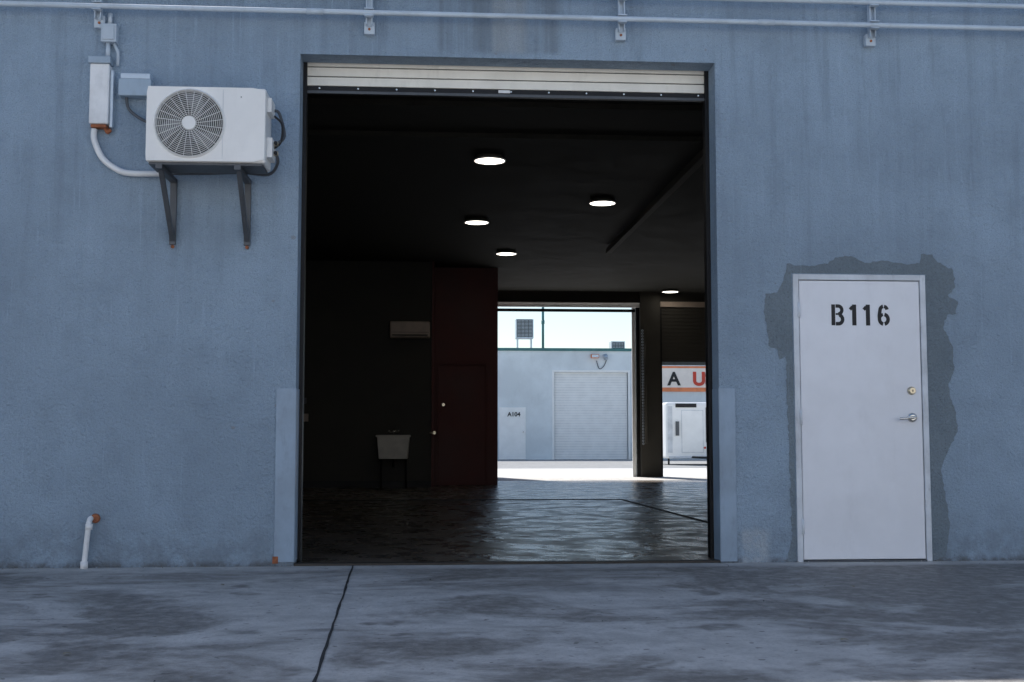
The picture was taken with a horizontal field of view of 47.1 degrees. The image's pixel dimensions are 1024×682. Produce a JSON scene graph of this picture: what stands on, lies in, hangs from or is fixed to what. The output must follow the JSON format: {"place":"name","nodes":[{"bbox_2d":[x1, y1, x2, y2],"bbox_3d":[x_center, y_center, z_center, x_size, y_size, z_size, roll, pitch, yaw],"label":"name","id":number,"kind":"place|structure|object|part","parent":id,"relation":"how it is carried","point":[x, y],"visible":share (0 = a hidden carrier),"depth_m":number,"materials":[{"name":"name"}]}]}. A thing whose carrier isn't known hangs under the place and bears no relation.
{"place":"outdoors","nodes":[
{"label":"outdoors","id":0,"kind":"place"},
{"bbox_2d":[5,560,979,681],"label":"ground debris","id":1,"kind":"object","parent":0,"point":[430,579],"visible":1,"depth_m":6.53,"materials":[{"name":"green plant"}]},
{"bbox_2d":[295,476,714,562],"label":"floor","id":2,"kind":"structure","parent":0,"point":[401,524],"depth_m":12.34,"materials":[{"name":"concrete"}]},
{"bbox_2d":[376,429,410,488],"bbox_3d":[-1.977,1.955,19.578,0.576,0.990,0.500,0,-4,-4],"label":"utility sink","id":3,"kind":"object","parent":2,"relation":"on","point":[393,447],"visible":1,"depth_m":19.37,"materials":[{"name":"plastic"}]},
{"bbox_2d":[303,260,497,487],"bbox_3d":[-2.543,0.709,22.016,4.400,3.848,4.240,0,-4,-4],"label":"partition room","id":4,"kind":"object","parent":2,"relation":"on","point":[367,379],"visible":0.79,"depth_m":19.98,"materials":[{"name":"paint"}]},
{"bbox_2d":[304,398,307,420],"bbox_3d":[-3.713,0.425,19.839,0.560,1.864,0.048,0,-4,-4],"label":"electrical outlet","id":5,"kind":"object","parent":4,"relation":"attached to","point":[305,417],"visible":0.08,"depth_m":19.78,"materials":[{"name":"plastic"}]},
{"bbox_2d":[390,321,429,338],"bbox_3d":[-1.731,-0.188,19.924,0.680,0.280,0.248,0,-4,-4],"label":"indoor air conditioner","id":6,"kind":"object","parent":4,"relation":"attached to","point":[409,329],"visible":1,"depth_m":19.81,"materials":[{"name":"plastic"}]},
{"bbox_2d":[430,363,486,484],"bbox_3d":[-0.917,1.424,20.282,1.010,2.140,0.797,0,-4,-4],"label":"partition door","id":7,"kind":"structure","parent":4,"relation":"attached to","point":[461,425],"depth_m":20.65,"materials":[{"name":"red wood"}]},
{"bbox_2d":[303,499,707,522],"bbox_3d":[-1.014,1.983,13.515,6.080,0.001,5.432,0,-4,-4],"label":"floor joint","id":8,"kind":"object","parent":2,"relation":"on","point":[539,499],"visible":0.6,"depth_m":16.11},
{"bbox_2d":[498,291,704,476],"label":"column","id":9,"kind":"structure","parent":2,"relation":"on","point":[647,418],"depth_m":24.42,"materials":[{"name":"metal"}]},
{"bbox_2d":[498,302,705,364],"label":"roller shutters","id":10,"kind":"object","parent":9,"relation":"attached to","point":[683,333],"visible":0.46,"depth_m":24.58,"materials":[{"name":"metal"}]},
{"bbox_2d":[306,94,704,292],"bbox_3d":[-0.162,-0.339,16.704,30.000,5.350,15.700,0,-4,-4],"label":"ceiling","id":11,"kind":"structure","parent":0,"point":[393,199],"depth_m":14.44,"materials":[{"name":"paint"}]},
{"bbox_2d":[464,217,488,224],"bbox_3d":[-0.484,-1.645,16.108,0.346,0.053,0.346,0,-4,-4],"label":"ceiling lamp","id":12,"kind":"object","parent":11,"relation":"attached to","point":[476,221],"visible":1,"depth_m":16.02,"materials":[{"name":"white plastic"}]},
{"bbox_2d":[473,153,505,164],"bbox_3d":[-0.236,-1.927,12.427,0.346,0.053,0.346,0,-4,-4],"label":"ceiling lamp","id":13,"kind":"object","parent":11,"relation":"attached to","point":[489,159],"visible":1,"depth_m":12.36,"materials":[{"name":"white plastic"}]},
{"bbox_2d":[308,98,702,252],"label":"ceiling beams","id":14,"kind":"structure","parent":11,"relation":"attached to","point":[691,167],"depth_m":11.38,"materials":[{"name":"black metal"}]},
{"bbox_2d":[496,250,516,255],"bbox_3d":[-0.092,-1.427,18.954,0.346,0.053,0.346,0,-4,-4],"label":"ceiling lamp","id":15,"kind":"object","parent":11,"relation":"attached to","point":[506,252],"visible":1,"depth_m":18.89,"materials":[{"name":"white plastic"}]},
{"bbox_2d":[589,197,615,205],"bbox_3d":[1.135,-1.750,14.742,0.346,0.053,0.346,0,-4,-4],"label":"ceiling lamp","id":16,"kind":"object","parent":11,"relation":"attached to","point":[602,201],"visible":1,"depth_m":14.67,"materials":[{"name":"white plastic"}]},
{"bbox_2d":[662,289,678,292],"bbox_3d":[3.253,-1.030,24.135,0.346,0.053,0.346,0,-4,-4],"label":"ceiling lamp","id":17,"kind":"object","parent":11,"relation":"attached to","point":[670,291],"visible":1,"depth_m":24.06,"materials":[{"name":"white plastic"}]},
{"bbox_2d":[0,453,1023,681],"bbox_3d":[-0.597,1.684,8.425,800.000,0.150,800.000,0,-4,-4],"label":"ground","id":18,"kind":"structure","parent":0,"point":[704,622],"depth_m":5.87,"materials":[{"name":"concrete"}]},
{"bbox_2d":[312,565,353,681],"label":"pavement joint","id":19,"kind":"object","parent":18,"relation":"on","point":[326,646],"visible":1,"depth_m":5.53,"materials":[{"name":"black"}]},
{"bbox_2d":[18,563,728,619],"bbox_3d":[0.284,1.497,7.029,5.945,0.001,3.582,-1,-5,14],"label":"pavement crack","id":20,"kind":"object","parent":18,"relation":"on","point":[192,612],"visible":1,"depth_m":6.20,"materials":[{"name":"grey concrete"}]},
{"bbox_2d":[294,559,720,565],"bbox_3d":[-0.016,1.630,8.498,3.091,0.068,0.064,0,-4,-4],"label":"threshold","id":21,"kind":"object","parent":18,"relation":"on","point":[501,562],"visible":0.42,"depth_m":8.47,"materials":[{"name":"metal"}]},
{"bbox_2d":[0,0,1023,567],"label":"front wall","id":22,"kind":"structure","parent":18,"relation":"on","point":[146,368],"depth_m":8.63,"materials":[{"name":"blue paint"}]},
{"bbox_2d":[80,513,100,568],"bbox_3d":[-2.960,1.404,8.238,0.114,0.380,0.087,0,-4,-4],"label":"drain pipe","id":23,"kind":"object","parent":22,"relation":"attached to","point":[95,518],"visible":1,"depth_m":8.21,"materials":[{"name":"plastic"}]},
{"bbox_2d":[101,13,119,66],"bbox_3d":[-2.910,-2.188,8.517,0.127,0.385,0.083,0,-4,-4],"label":"junction box","id":24,"kind":"object","parent":22,"relation":"attached to","point":[109,33],"visible":1,"depth_m":8.49,"materials":[{"name":"grey plastic"}]},
{"bbox_2d":[88,56,158,176],"bbox_3d":[-2.784,-1.615,8.474,0.532,0.864,0.099,0,-4,-4],"label":"line set cover","id":25,"kind":"object","parent":22,"relation":"attached to","point":[102,96],"visible":0.98,"depth_m":8.44,"materials":[{"name":"plastic"}]},
{"bbox_2d":[118,73,153,122],"bbox_3d":[-2.678,-1.729,8.484,0.310,0.405,0.110,0,-4,-4],"label":"disconnect box","id":26,"kind":"object","parent":22,"relation":"attached to","point":[133,85],"visible":0.77,"depth_m":8.45,"materials":[{"name":"grey metal"}]},
{"bbox_2d":[145,86,285,248],"bbox_3d":[-2.065,-1.209,8.285,0.921,1.053,0.514,0,-4,-4],"label":"outdoor air conditioner","id":27,"kind":"object","parent":22,"relation":"attached to","point":[207,130],"visible":1,"depth_m":8.08,"materials":[{"name":"paint"}]},
{"bbox_2d":[272,388,736,563],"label":"jamb guards","id":28,"kind":"object","parent":22,"relation":"attached to","point":[287,463],"visible":1,"depth_m":8.58,"materials":[{"name":"paint"}]},
{"bbox_2d":[296,62,713,560],"bbox_3d":[-0.044,-0.286,9.045,3.295,3.849,0.445,0,-4,-4],"label":"roller shutter","id":29,"kind":"object","parent":22,"relation":"attached to","point":[492,82],"visible":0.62,"depth_m":8.96,"materials":[{"name":"metal"}]},
{"bbox_2d":[0,0,1023,47],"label":"overhead conduit","id":30,"kind":"object","parent":22,"relation":"attached to","point":[622,18],"visible":1,"depth_m":8.71,"materials":[{"name":"grey metal"}]},
{"bbox_2d":[764,253,957,561],"bbox_3d":[2.618,0.479,8.740,1.494,2.291,0.001,0,-4,-4],"label":"repair patch","id":31,"kind":"object","parent":22,"relation":"attached to","point":[941,304],"visible":1,"depth_m":8.78,"materials":[{"name":"paint"}]},
{"bbox_2d":[792,274,932,561],"bbox_3d":[2.598,0.574,8.795,1.015,2.140,0.160,0,-4,-4],"label":"frame","id":32,"kind":"object","parent":22,"relation":"attached to","point":[919,279],"visible":0.66,"depth_m":8.74,"materials":[{"name":"paint"}]},
{"bbox_2d":[795,302,803,533],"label":"hinges","id":33,"kind":"object","parent":32,"relation":"attached to","point":[799,417],"visible":1,"depth_m":8.68,"materials":[{"name":"paint"}]},
{"bbox_2d":[798,281,925,559],"bbox_3d":[2.601,0.581,8.752,0.919,2.064,0.044,0,-4,-4],"label":"leaf","id":34,"kind":"object","parent":32,"relation":"attached to","point":[862,472],"visible":1,"depth_m":8.73,"materials":[{"name":"white paint"}]},
{"bbox_2d":[831,304,889,325],"bbox_3d":[2.610,-0.194,8.788,0.448,0.160,0.001,0,-4,-4],"label":"unit number","id":35,"kind":"object","parent":34,"relation":"attached to","point":[866,308],"visible":1,"depth_m":8.79,"materials":[{"name":"black paint"}]},
{"bbox_2d":[900,386,916,421],"bbox_3d":[2.946,0.470,8.728,0.153,0.268,0.070,0,-4,-4],"label":"lever and lock","id":36,"kind":"object","parent":34,"relation":"attached to","point":[911,417],"visible":1,"depth_m":8.75,"materials":[{"name":"silver metal"}]},
{"bbox_2d":[431,314,636,476],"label":"wall","id":37,"kind":"structure","parent":18,"relation":"on","point":[635,376],"depth_m":24.56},
{"bbox_2d":[498,351,705,459],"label":"walls","id":38,"kind":"structure","parent":18,"relation":"on","point":[524,378],"depth_m":45.74,"materials":[{"name":"paint"}]},
{"bbox_2d":[499,407,525,459],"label":"side door","id":39,"kind":"structure","parent":38,"relation":"attached to","point":[512,437],"depth_m":45.47,"materials":[{"name":"white metal"}]},
{"bbox_2d":[515,319,533,347],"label":"rooftop condenser","id":40,"kind":"object","parent":38,"relation":"on","point":[524,329],"visible":0.92,"depth_m":46.87,"materials":[{"name":"metal"}]},
{"bbox_2d":[541,307,544,347],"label":"roof vent pipe","id":41,"kind":"object","parent":38,"relation":"on","point":[542,321],"visible":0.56,"depth_m":46.88,"materials":[{"name":"teal metal"}]},
{"bbox_2d":[498,348,631,350],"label":"parapet trim","id":42,"kind":"structure","parent":38,"relation":"on","point":[564,349],"depth_m":45.85,"materials":[{"name":"metal"}]},
{"bbox_2d":[552,370,630,459],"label":"roller door","id":43,"kind":"structure","parent":38,"relation":"attached to","point":[589,413],"depth_m":45.89,"materials":[{"name":"white metal"}]},
{"bbox_2d":[591,354,607,368],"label":"wall lights","id":44,"kind":"object","parent":38,"relation":"attached to","point":[605,356],"depth_m":45.79,"materials":[{"name":"grey metal"}]},
{"bbox_2d":[609,341,624,347],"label":"rooftop condenser","id":45,"kind":"object","parent":38,"relation":"on","point":[616,344],"visible":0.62,"depth_m":47.08,"materials":[{"name":"metal"}]},
{"bbox_2d":[662,366,705,391],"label":"banner sign","id":46,"kind":"object","parent":38,"relation":"attached to","point":[683,378],"visible":0.46,"depth_m":46.08,"materials":[{"name":"white plastic"}]},
{"bbox_2d":[498,307,631,347],"label":"sky","id":47,"kind":"structure","parent":0,"point":[561,329],"materials":[{"name":"white"}]},
{"bbox_2d":[498,459,706,468],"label":"alley road","id":48,"kind":"structure","parent":0,"point":[587,464],"depth_m":38.05,"materials":[{"name":"grey concrete"}]},
{"bbox_2d":[663,402,706,465],"bbox_3d":[6.366,2.869,36.386,3.400,1.920,3.130,0,-4,-4],"label":"utility trailer","id":49,"kind":"object","parent":48,"relation":"on","point":[684,430],"visible":0.27,"depth_m":35.90,"materials":[{"name":"metal"}]},
{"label":"windows and vents","id":50,"kind":"part","parent":49,"relation":"part of","materials":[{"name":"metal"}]},
{"bbox_2d":[498,468,706,476],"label":"alley pavement","id":51,"kind":"structure","parent":0,"point":[610,472],"depth_m":27.79,"materials":[{"name":"concrete"}]}
]}

